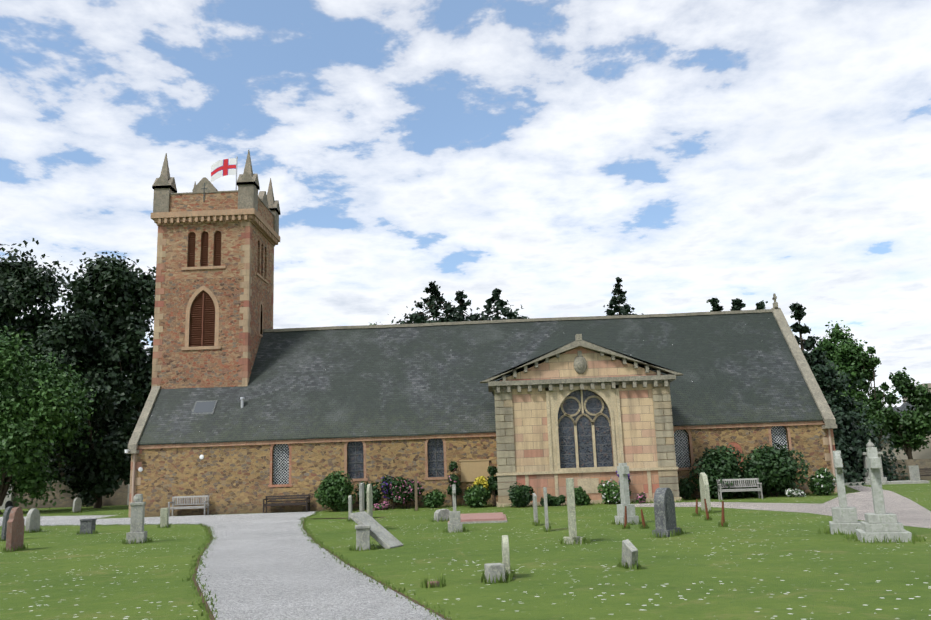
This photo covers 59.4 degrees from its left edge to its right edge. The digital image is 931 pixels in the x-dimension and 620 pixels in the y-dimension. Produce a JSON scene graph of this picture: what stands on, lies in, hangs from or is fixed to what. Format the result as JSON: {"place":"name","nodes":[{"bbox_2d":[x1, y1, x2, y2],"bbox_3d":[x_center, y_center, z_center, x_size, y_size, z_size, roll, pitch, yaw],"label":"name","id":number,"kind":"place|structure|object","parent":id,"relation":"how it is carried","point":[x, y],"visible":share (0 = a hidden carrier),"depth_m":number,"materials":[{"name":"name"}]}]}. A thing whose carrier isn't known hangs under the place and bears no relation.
{"place":"outdoors","nodes":[
{"label":"outdoors","id":0,"kind":"place"},
{"bbox_2d":[151,222,273,388],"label":"corner quoins","id":1,"kind":"object","parent":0,"point":[243,361],"visible":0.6,"depth_m":41.79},
{"bbox_2d":[157,222,272,294],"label":"tower belfry walls","id":2,"kind":"structure","parent":0,"point":[175,248],"depth_m":42.39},
{"bbox_2d":[151,208,279,246],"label":"tower cornice","id":3,"kind":"structure","parent":2,"relation":"on","point":[254,217],"depth_m":42.44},
{"bbox_2d":[152,150,280,234],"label":"tower pinnacles","id":4,"kind":"object","parent":3,"relation":"on","point":[165,188],"visible":0.67,"depth_m":42.81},
{"bbox_2d":[169,192,273,227],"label":"tower parapet","id":5,"kind":"structure","parent":3,"relation":"on","point":[212,201],"depth_m":42.71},
{"bbox_2d":[0,511,445,619],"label":"gravel path","id":6,"kind":"structure","parent":0,"point":[267,566],"depth_m":12.88,"materials":[{"name":"gravel"}]},
{"bbox_2d":[168,495,209,516],"bbox_3d":[-12.630,8.939,37.190,1.720,0.880,0.550,-2,-11,1],"label":"grey bench","id":7,"kind":"object","parent":6,"relation":"on","point":[192,507],"visible":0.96,"depth_m":37.43,"materials":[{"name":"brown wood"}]},
{"bbox_2d":[58,514,450,619],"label":"edging soil","id":8,"kind":"structure","parent":6,"relation":"on","point":[213,618],"depth_m":11.88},
{"bbox_2d":[263,494,309,512],"bbox_3d":[-8.141,8.819,37.069,2.050,0.760,0.550,-2,-11,1],"label":"dark bench","id":9,"kind":"object","parent":6,"relation":"on","point":[307,502],"visible":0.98,"depth_m":37.27,"materials":[{"name":"brown wood"}]},
{"bbox_2d":[211,158,235,182],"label":"flag","id":10,"kind":"object","parent":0,"point":[223,167],"visible":0.96,"depth_m":45.51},
{"bbox_2d":[188,231,261,346],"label":"louvered windows","id":11,"kind":"structure","parent":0,"point":[202,324],"depth_m":41.85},
{"bbox_2d":[181,266,268,349],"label":"tower margins","id":12,"kind":"object","parent":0,"point":[188,311],"visible":0.65,"depth_m":41.71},
{"bbox_2d":[0,480,930,619],"bbox_3d":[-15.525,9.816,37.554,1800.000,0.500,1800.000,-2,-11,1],"label":"lawn","id":13,"kind":"structure","parent":0,"point":[748,564],"depth_m":13.15,"materials":[{"name":"green plant"}]},
{"bbox_2d":[1,506,13,540],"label":"gravestone","id":14,"kind":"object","parent":13,"relation":"on","point":[6,514],"depth_m":24.18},
{"bbox_2d":[6,507,24,551],"bbox_3d":[-11.184,5.500,20.260,0.130,1.170,0.720,-1,-9,-6],"label":"gravestone","id":15,"kind":"object","parent":13,"relation":"on","point":[15,529],"visible":0.9,"depth_m":20.13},
{"bbox_2d":[25,508,39,532],"bbox_3d":[-14.952,7.334,28.189,0.140,0.920,0.780,-1,-10,-4],"label":"gravestone","id":16,"kind":"object","parent":13,"relation":"on","point":[33,519],"visible":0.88,"depth_m":28.07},
{"bbox_2d":[0,238,72,481],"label":"tree","id":17,"kind":"object","parent":13,"relation":"on","point":[24,284],"visible":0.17,"depth_m":69.40,"materials":[{"name":"green plant"}]},
{"bbox_2d":[0,324,101,513],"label":"tree","id":18,"kind":"object","parent":13,"relation":"on","point":[40,412],"visible":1,"depth_m":48.47,"materials":[{"name":"green plant"}]},
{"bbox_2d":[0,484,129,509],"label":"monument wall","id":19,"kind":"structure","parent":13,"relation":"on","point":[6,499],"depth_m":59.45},
{"bbox_2d":[13,479,127,508],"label":"boundary wall","id":20,"kind":"structure","parent":13,"relation":"on","point":[119,496],"depth_m":59.63,"materials":[{"name":"stone"}]},
{"bbox_2d":[16,305,136,479],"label":"tree","id":21,"kind":"object","parent":13,"relation":"on","point":[76,340],"visible":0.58,"depth_m":61.91,"materials":[{"name":"green plant"}]},
{"bbox_2d":[72,498,81,512],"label":"grave","id":22,"kind":"object","parent":13,"relation":"on","point":[77,503],"visible":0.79,"depth_m":46.64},
{"bbox_2d":[76,492,95,506],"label":"yew shrub","id":23,"kind":"object","parent":13,"relation":"on","point":[85,500],"visible":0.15,"depth_m":57.78,"materials":[{"name":"green plant"}]},
{"bbox_2d":[80,518,96,533],"bbox_3d":[-12.085,6.973,26.082,0.400,0.570,0.380,-1,-11,-4],"label":"pedestal tomb","id":24,"kind":"object","parent":13,"relation":"on","point":[87,525],"visible":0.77,"depth_m":25.94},
{"bbox_2d":[27,251,155,470],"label":"tree","id":25,"kind":"object","parent":13,"relation":"on","point":[112,292],"visible":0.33,"depth_m":69.25,"materials":[{"name":"green plant"}]},
{"bbox_2d":[53,385,140,507],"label":"tree","id":26,"kind":"object","parent":13,"relation":"on","point":[95,474],"visible":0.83,"depth_m":54.35,"materials":[{"name":"green plant"}]},
{"bbox_2d":[104,312,152,458],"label":"tree","id":27,"kind":"object","parent":13,"relation":"on","point":[136,351],"visible":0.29,"depth_m":65.78,"materials":[{"name":"green plant"}]},
{"bbox_2d":[126,494,146,543],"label":"grave pillar","id":28,"kind":"structure","parent":13,"relation":"on","point":[137,531],"depth_m":21.34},
{"bbox_2d":[160,508,168,527],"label":"gravestone","id":29,"kind":"object","parent":13,"relation":"on","point":[164,516],"visible":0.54,"depth_m":28.16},
{"bbox_2d":[152,277,271,388],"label":"lower tower walls","id":30,"kind":"structure","parent":13,"relation":"on","point":[204,368],"depth_m":41.49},
{"bbox_2d":[314,471,356,511],"bbox_3d":[-5.769,8.141,36.426,1.882,1.887,1.817,-2,-11,1],"label":"round bush","id":31,"kind":"object","parent":13,"relation":"on","point":[334,490],"visible":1,"depth_m":35.97,"materials":[{"name":"green plant"}]},
{"bbox_2d":[348,495,351,519],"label":"gravestone","id":32,"kind":"object","parent":13,"relation":"on","point":[349,504],"visible":0.62,"depth_m":28.03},
{"bbox_2d":[359,483,363,511],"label":"gravestone","id":33,"kind":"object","parent":13,"relation":"on","point":[361,497],"depth_m":23.58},
{"bbox_2d":[355,524,370,550],"bbox_3d":[-2.157,4.835,17.148,0.330,0.600,0.330,0,-11,-8],"label":"stone pedestal","id":34,"kind":"object","parent":13,"relation":"on","point":[363,535],"visible":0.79,"depth_m":17.02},
{"bbox_2d":[355,481,382,509],"bbox_3d":[-4.338,8.405,36.727,1.299,1.384,1.114,-2,-11,1],"label":"bush","id":35,"kind":"object","parent":13,"relation":"on","point":[376,491],"visible":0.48,"depth_m":36.57,"materials":[{"name":"green plant"}]},
{"bbox_2d":[367,484,372,517],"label":"gravestone","id":36,"kind":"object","parent":13,"relation":"on","point":[369,501],"depth_m":23.01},
{"bbox_2d":[349,511,402,548],"bbox_3d":[-1.933,4.785,17.679,1.000,0.791,0.620,-7,-12,22],"label":"fallen gravestone","id":37,"kind":"object","parent":13,"relation":"on","point":[382,536],"depth_m":17.60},
{"bbox_2d":[373,501,389,509],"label":"pink flowers","id":38,"kind":"object","parent":13,"relation":"on","point":[383,505],"visible":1,"depth_m":35.98,"materials":[{"name":"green plant"}]},
{"bbox_2d":[380,474,393,508],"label":"purple shrub flowers","id":39,"kind":"object","parent":13,"relation":"on","point":[387,480],"visible":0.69,"depth_m":36.80,"materials":[{"name":"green plant"}]},
{"bbox_2d":[389,476,424,508],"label":"pink shrub flowers","id":40,"kind":"object","parent":13,"relation":"on","point":[403,491],"visible":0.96,"depth_m":36.53,"materials":[{"name":"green plant"}]},
{"bbox_2d":[414,476,417,510],"bbox_3d":[-2.067,7.732,34.135,0.110,1.530,0.110,-2,-11,1],"label":"wooden marker post","id":41,"kind":"object","parent":13,"relation":"on","point":[416,494],"visible":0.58,"depth_m":34.10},
{"bbox_2d":[421,489,445,507],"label":"shrub","id":42,"kind":"object","parent":13,"relation":"on","point":[433,499],"visible":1,"depth_m":36.27,"materials":[{"name":"green plant"}]},
{"bbox_2d":[388,281,484,323],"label":"conifer tree","id":43,"kind":"object","parent":13,"relation":"on","point":[430,303],"visible":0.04,"depth_m":76.94,"materials":[{"name":"green plant"}]},
{"bbox_2d":[434,509,449,521],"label":"gravestone","id":44,"kind":"object","parent":13,"relation":"on","point":[440,513],"visible":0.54,"depth_m":26.20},
{"bbox_2d":[446,461,461,506],"bbox_3d":[-0.515,7.944,37.041,0.704,2.142,0.659,-6,-12,21],"label":"topiary shrub","id":45,"kind":"object","parent":13,"relation":"on","point":[453,479],"visible":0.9,"depth_m":36.97,"materials":[{"name":"green plant"}]},
{"bbox_2d":[448,485,462,532],"bbox_3d":[-0.284,5.258,21.430,0.378,1.310,0.450,-2,-11,-1],"label":"gravestone cross","id":46,"kind":"object","parent":13,"relation":"on","point":[455,522],"visible":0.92,"depth_m":21.23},
{"bbox_2d":[429,290,486,321],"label":"conifer tree","id":47,"kind":"object","parent":13,"relation":"on","point":[460,300],"depth_m":78.64,"materials":[{"name":"green plant"}]},
{"bbox_2d":[0,491,925,619],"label":"grass tufts","id":48,"kind":"object","parent":13,"relation":"on","point":[509,578],"depth_m":16.77,"materials":[{"name":"plant"}]},
{"bbox_2d":[463,484,490,507],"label":"green shrub","id":49,"kind":"object","parent":13,"relation":"on","point":[476,497],"visible":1,"depth_m":35.23,"materials":[{"name":"green plant"}]},
{"bbox_2d":[448,512,506,523],"bbox_3d":[0.415,6.749,26.274,1.800,0.225,3.600,-2,-11,1],"label":"grave ledger","id":50,"kind":"object","parent":13,"relation":"on","point":[472,518],"visible":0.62,"depth_m":24.95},
{"bbox_2d":[470,476,490,500],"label":"yellow shrub","id":51,"kind":"object","parent":13,"relation":"on","point":[481,480],"visible":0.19,"depth_m":36.22,"materials":[{"name":"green plant"}]},
{"bbox_2d":[129,420,833,516],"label":"nave walls","id":52,"kind":"structure","parent":13,"relation":"on","point":[231,479],"depth_m":37.71,"materials":[{"name":"stone"}]},
{"bbox_2d":[268,444,292,486],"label":"red window margins","id":53,"kind":"object","parent":52,"relation":"attached to","point":[271,471],"visible":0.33,"depth_m":37.80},
{"bbox_2d":[347,438,443,478],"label":"window frames","id":54,"kind":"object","parent":52,"relation":"in","point":[355,472],"depth_m":37.92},
{"bbox_2d":[347,438,443,476],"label":"nave window bars","id":55,"kind":"object","parent":54,"relation":"attached to","point":[355,454],"visible":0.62,"depth_m":37.94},
{"bbox_2d":[459,459,489,481],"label":"plaque wall","id":56,"kind":"structure","parent":52,"relation":"attached to","point":[471,470],"depth_m":37.48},
{"bbox_2d":[138,312,822,444],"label":"roof","id":57,"kind":"structure","parent":52,"relation":"on","point":[427,380],"depth_m":40.54,"materials":[{"name":"tile"}]},
{"bbox_2d":[191,400,217,414],"bbox_3d":[-12.730,4.766,39.756,1.080,0.746,0.580,-2,-11,1],"label":"skylight","id":58,"kind":"object","parent":57,"relation":"in","point":[204,407],"visible":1,"depth_m":39.72,"materials":[{"name":"grey glass"}]},
{"bbox_2d":[263,309,773,331],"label":"roof ridge","id":59,"kind":"structure","parent":57,"relation":"on","point":[518,320],"depth_m":43.73,"materials":[{"name":"stone"}]},
{"bbox_2d":[137,421,824,448],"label":"eaves cornice","id":60,"kind":"structure","parent":52,"relation":"attached to","point":[444,436],"depth_m":37.86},
{"bbox_2d":[126,293,836,453],"bbox_3d":[0.623,3.399,43.343,32.670,7.427,10.570,-2,-11,1],"label":"gable coping","id":61,"kind":"object","parent":52,"relation":"on","point":[828,417],"visible":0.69,"depth_m":39.49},
{"bbox_2d":[128,425,834,516],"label":"corner quoins","id":62,"kind":"object","parent":52,"relation":"attached to","point":[137,481],"visible":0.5,"depth_m":37.74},
{"bbox_2d":[131,429,837,502],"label":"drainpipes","id":63,"kind":"object","parent":52,"relation":"attached to","point":[134,457],"visible":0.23,"depth_m":37.24,"materials":[{"name":"metal"}]},
{"bbox_2d":[273,426,788,484],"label":"windows","id":64,"kind":"structure","parent":52,"relation":"in","point":[281,461],"depth_m":37.71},
{"bbox_2d":[344,426,791,480],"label":"window surrounds","id":65,"kind":"object","parent":52,"relation":"attached to","point":[445,463],"visible":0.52,"depth_m":37.57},
{"bbox_2d":[726,442,742,494],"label":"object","id":66,"kind":"object","parent":52,"relation":"attached to","point":[738,446],"visible":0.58,"depth_m":37.34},
{"bbox_2d":[487,466,498,506],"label":"climber shrub","id":67,"kind":"object","parent":13,"relation":"on","point":[492,483],"visible":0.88,"depth_m":35.80,"materials":[{"name":"green plant"}]},
{"bbox_2d":[484,563,504,582],"bbox_3d":[0.414,3.749,11.467,0.240,0.340,0.240,1,-12,-13],"label":"grave","id":68,"kind":"object","parent":13,"relation":"on","point":[494,569],"visible":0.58,"depth_m":11.37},
{"bbox_2d":[475,288,529,320],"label":"conifer tree","id":69,"kind":"object","parent":13,"relation":"on","point":[500,304],"visible":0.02,"depth_m":77.03,"materials":[{"name":"green plant"}]},
{"bbox_2d":[502,535,509,577],"bbox_3d":[0.590,3.648,11.864,0.090,0.720,0.420,-2,-10,-1],"label":"gravestone","id":70,"kind":"object","parent":13,"relation":"on","point":[505,552],"visible":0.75,"depth_m":11.69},
{"bbox_2d":[507,482,533,507],"bbox_3d":[2.332,7.738,33.945,1.167,1.157,1.107,-5,-12,17],"label":"bush","id":71,"kind":"object","parent":13,"relation":"on","point":[520,496],"visible":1,"depth_m":33.71,"materials":[{"name":"green plant"}]},
{"bbox_2d":[533,493,537,524],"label":"gravestone","id":72,"kind":"object","parent":13,"relation":"on","point":[535,512],"visible":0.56,"depth_m":22.62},
{"bbox_2d":[543,487,548,529],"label":"gravestone","id":73,"kind":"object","parent":13,"relation":"on","point":[545,507],"depth_m":20.45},
{"bbox_2d":[540,493,565,505],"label":"low bush","id":74,"kind":"object","parent":13,"relation":"on","point":[555,500],"visible":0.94,"depth_m":33.95,"materials":[{"name":"green plant"}]},
{"bbox_2d":[563,478,582,543],"bbox_3d":[2.223,4.251,17.087,0.360,1.420,0.550,-2,-12,-1],"label":"gravestone","id":75,"kind":"object","parent":13,"relation":"on","point":[573,536],"visible":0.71,"depth_m":16.88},
{"bbox_2d":[566,486,590,505],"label":"bush","id":76,"kind":"object","parent":13,"relation":"on","point":[582,497],"visible":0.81,"depth_m":33.74,"materials":[{"name":"green plant"}]},
{"bbox_2d":[495,383,674,472],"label":"aisle walls","id":77,"kind":"structure","parent":13,"relation":"on","point":[531,446],"depth_m":35.26,"materials":[{"name":"stone"}]},
{"bbox_2d":[480,334,683,394],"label":"pediment cornice","id":78,"kind":"structure","parent":77,"relation":"on","point":[580,364],"depth_m":35.52,"materials":[{"name":"stone"}]},
{"bbox_2d":[500,347,662,380],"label":"pediment","id":79,"kind":"structure","parent":78,"relation":"attached to","point":[562,366],"depth_m":35.75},
{"bbox_2d":[545,385,623,470],"bbox_3d":[5.146,5.092,35.367,3.180,3.610,0.410,-2,-11,1],"label":"window tracery","id":80,"kind":"object","parent":77,"relation":"in","point":[563,399],"visible":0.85,"depth_m":35.30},
{"bbox_2d":[558,390,612,467],"bbox_3d":[5.154,5.134,35.429,2.350,3.413,0.030,-2,-11,1],"label":"window glass","id":81,"kind":"object","parent":80,"relation":"in","point":[603,443],"depth_m":35.36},
{"bbox_2d":[549,389,620,470],"bbox_3d":[5.143,5.089,35.270,3.020,3.580,0.100,-2,-11,1],"label":"window surround","id":82,"kind":"object","parent":77,"relation":"attached to","point":[556,396],"visible":0.42,"depth_m":35.35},
{"bbox_2d":[494,383,679,502],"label":"corner quoins","id":83,"kind":"object","parent":77,"relation":"attached to","point":[505,398],"visible":0.73,"depth_m":35.11,"materials":[{"name":"stone"}]},
{"bbox_2d":[498,470,676,501],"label":"lower wall","id":84,"kind":"structure","parent":13,"relation":"on","point":[538,483],"depth_m":34.79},
{"bbox_2d":[496,467,681,507],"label":"plinth","id":85,"kind":"structure","parent":13,"relation":"on","point":[588,485],"depth_m":34.76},
{"bbox_2d":[597,479,620,503],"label":"pale shrub","id":86,"kind":"object","parent":13,"relation":"on","point":[610,491],"visible":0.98,"depth_m":33.86,"materials":[{"name":"green plant"}]},
{"bbox_2d":[603,277,643,315],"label":"conifer tree","id":87,"kind":"object","parent":13,"relation":"on","point":[625,309],"depth_m":81.48,"materials":[{"name":"green plant"}]},
{"bbox_2d":[615,463,638,524],"bbox_3d":[4.317,5.016,22.074,0.462,1.720,0.550,1,-12,-13],"label":"gravestone cross","id":88,"kind":"object","parent":13,"relation":"on","point":[623,470],"visible":0.9,"depth_m":21.97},
{"bbox_2d":[622,539,637,568],"bbox_3d":[2.502,3.809,12.428,0.110,0.540,0.300,-10,22,-17],"label":"gravestone","id":89,"kind":"object","parent":13,"relation":"on","point":[629,553],"visible":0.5,"depth_m":12.32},
{"bbox_2d":[635,492,646,502],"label":"pink aisle flowers","id":90,"kind":"object","parent":13,"relation":"on","point":[640,497],"visible":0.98,"depth_m":33.80,"materials":[{"name":"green plant"}]},
{"bbox_2d":[652,488,679,536],"bbox_3d":[4.431,4.521,18.089,0.360,1.130,0.850,-9,-13,31],"label":"gravestone","id":91,"kind":"object","parent":13,"relation":"on","point":[664,512],"visible":0.92,"depth_m":17.86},
{"bbox_2d":[678,478,695,499],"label":"shrub","id":92,"kind":"object","parent":13,"relation":"on","point":[686,490],"visible":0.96,"depth_m":35.85,"materials":[{"name":"green plant"}]},
{"bbox_2d":[699,472,710,509],"bbox_3d":[7.630,5.874,25.969,0.150,1.367,0.799,-3,-10,4],"label":"gravestone","id":93,"kind":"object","parent":13,"relation":"on","point":[704,487],"depth_m":25.79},
{"bbox_2d":[706,298,723,311],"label":"conifer tree","id":94,"kind":"object","parent":13,"relation":"on","point":[714,302],"visible":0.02,"depth_m":73.49,"materials":[{"name":"green plant"}]},
{"bbox_2d":[689,444,747,498],"bbox_3d":[11.176,7.167,35.976,2.738,2.462,2.277,-2,-11,1],"label":"bush","id":95,"kind":"object","parent":13,"relation":"on","point":[717,463],"visible":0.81,"depth_m":35.62,"materials":[{"name":"green plant"}]},
{"bbox_2d":[730,298,745,310],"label":"conifer tree","id":96,"kind":"object","parent":13,"relation":"on","point":[737,304],"depth_m":74.51,"materials":[{"name":"green plant"}]},
{"bbox_2d":[716,478,762,499],"bbox_3d":[11.652,7.604,34.650,1.750,0.840,0.550,-3,-11,5],"label":"grey bench","id":97,"kind":"object","parent":13,"relation":"on","point":[720,490],"visible":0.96,"depth_m":34.85,"materials":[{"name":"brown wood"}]},
{"bbox_2d":[727,467,772,497],"bbox_3d":[12.382,7.591,35.657,1.739,1.430,1.804,9,-16,-43],"label":"bush","id":98,"kind":"object","parent":13,"relation":"on","point":[747,474],"visible":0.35,"depth_m":35.42,"materials":[{"name":"green plant"}]},
{"bbox_2d":[755,300,767,309],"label":"conifer tree","id":99,"kind":"object","parent":13,"relation":"on","point":[760,305],"depth_m":73.46,"materials":[{"name":"green plant"}]},
{"bbox_2d":[743,443,810,496],"bbox_3d":[13.636,7.082,35.896,2.818,2.429,2.363,-2,-11,1],"label":"bush","id":100,"kind":"object","parent":13,"relation":"on","point":[783,473],"visible":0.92,"depth_m":35.43,"materials":[{"name":"green plant"}]},
{"bbox_2d":[785,488,805,496],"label":"white flowers","id":101,"kind":"object","parent":13,"relation":"on","point":[790,492],"visible":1,"depth_m":34.58,"materials":[{"name":"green plant"}]},
{"bbox_2d":[807,468,836,494],"bbox_3d":[15.495,7.516,35.499,1.455,1.295,1.270,8,-15,-41],"label":"flowering shrub","id":102,"kind":"object","parent":13,"relation":"on","point":[821,482],"visible":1,"depth_m":35.11,"materials":[{"name":"green plant"}]},
{"bbox_2d":[811,320,871,403],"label":"tree","id":103,"kind":"object","parent":13,"relation":"on","point":[846,350],"visible":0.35,"depth_m":63.21,"materials":[{"name":"green plant"}]},
{"bbox_2d":[829,451,860,533],"bbox_3d":[7.959,3.888,17.243,0.605,1.800,0.720,-6,-12,21],"label":"celtic cross","id":104,"kind":"object","parent":13,"relation":"on","point":[844,518],"visible":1,"depth_m":16.97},
{"bbox_2d":[789,303,921,485],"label":"conifer tree","id":105,"kind":"object","parent":13,"relation":"on","point":[850,442],"visible":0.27,"depth_m":51.45,"materials":[{"name":"green plant"}]},
{"bbox_2d":[849,399,881,450],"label":"tree","id":106,"kind":"object","parent":13,"relation":"on","point":[872,415],"visible":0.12,"depth_m":58.72,"materials":[{"name":"green plant"}]},
{"bbox_2d":[851,346,890,454],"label":"thin tree","id":107,"kind":"object","parent":13,"relation":"on","point":[870,364],"visible":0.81,"depth_m":61.98,"materials":[{"name":"green plant"}]},
{"bbox_2d":[855,447,911,541],"bbox_3d":[7.853,3.541,15.530,0.840,1.820,1.000,-6,-12,19],"label":"gravestone cross","id":108,"kind":"object","parent":13,"relation":"on","point":[879,523],"visible":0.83,"depth_m":15.24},
{"bbox_2d":[845,440,928,485],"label":"monument urn","id":109,"kind":"object","parent":13,"relation":"on","point":[869,444],"visible":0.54,"depth_m":47.54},
{"bbox_2d":[869,367,930,458],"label":"tree","id":110,"kind":"object","parent":13,"relation":"on","point":[916,423],"visible":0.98,"depth_m":67.37,"materials":[{"name":"green plant"}]},
{"bbox_2d":[887,459,930,480],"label":"boundary wall","id":111,"kind":"structure","parent":13,"relation":"on","point":[923,463],"depth_m":52.05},
{"bbox_2d":[908,465,920,480],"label":"grave","id":112,"kind":"object","parent":13,"relation":"on","point":[914,473],"visible":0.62,"depth_m":47.03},
{"bbox_2d":[0,0,930,406],"label":"sky","id":113,"kind":"structure","parent":0,"point":[544,154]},
{"bbox_2d":[635,485,930,527],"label":"side path","id":114,"kind":"structure","parent":0,"point":[907,511],"depth_m":27.21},
{"bbox_2d":[877,383,930,459],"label":"house","id":115,"kind":"structure","parent":0,"point":[925,453],"depth_m":72.00,"materials":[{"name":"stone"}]},
{"bbox_2d":[919,468,930,475],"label":"bench","id":116,"kind":"object","parent":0,"point":[926,469],"depth_m":49.71,"materials":[{"name":"brown wood"}]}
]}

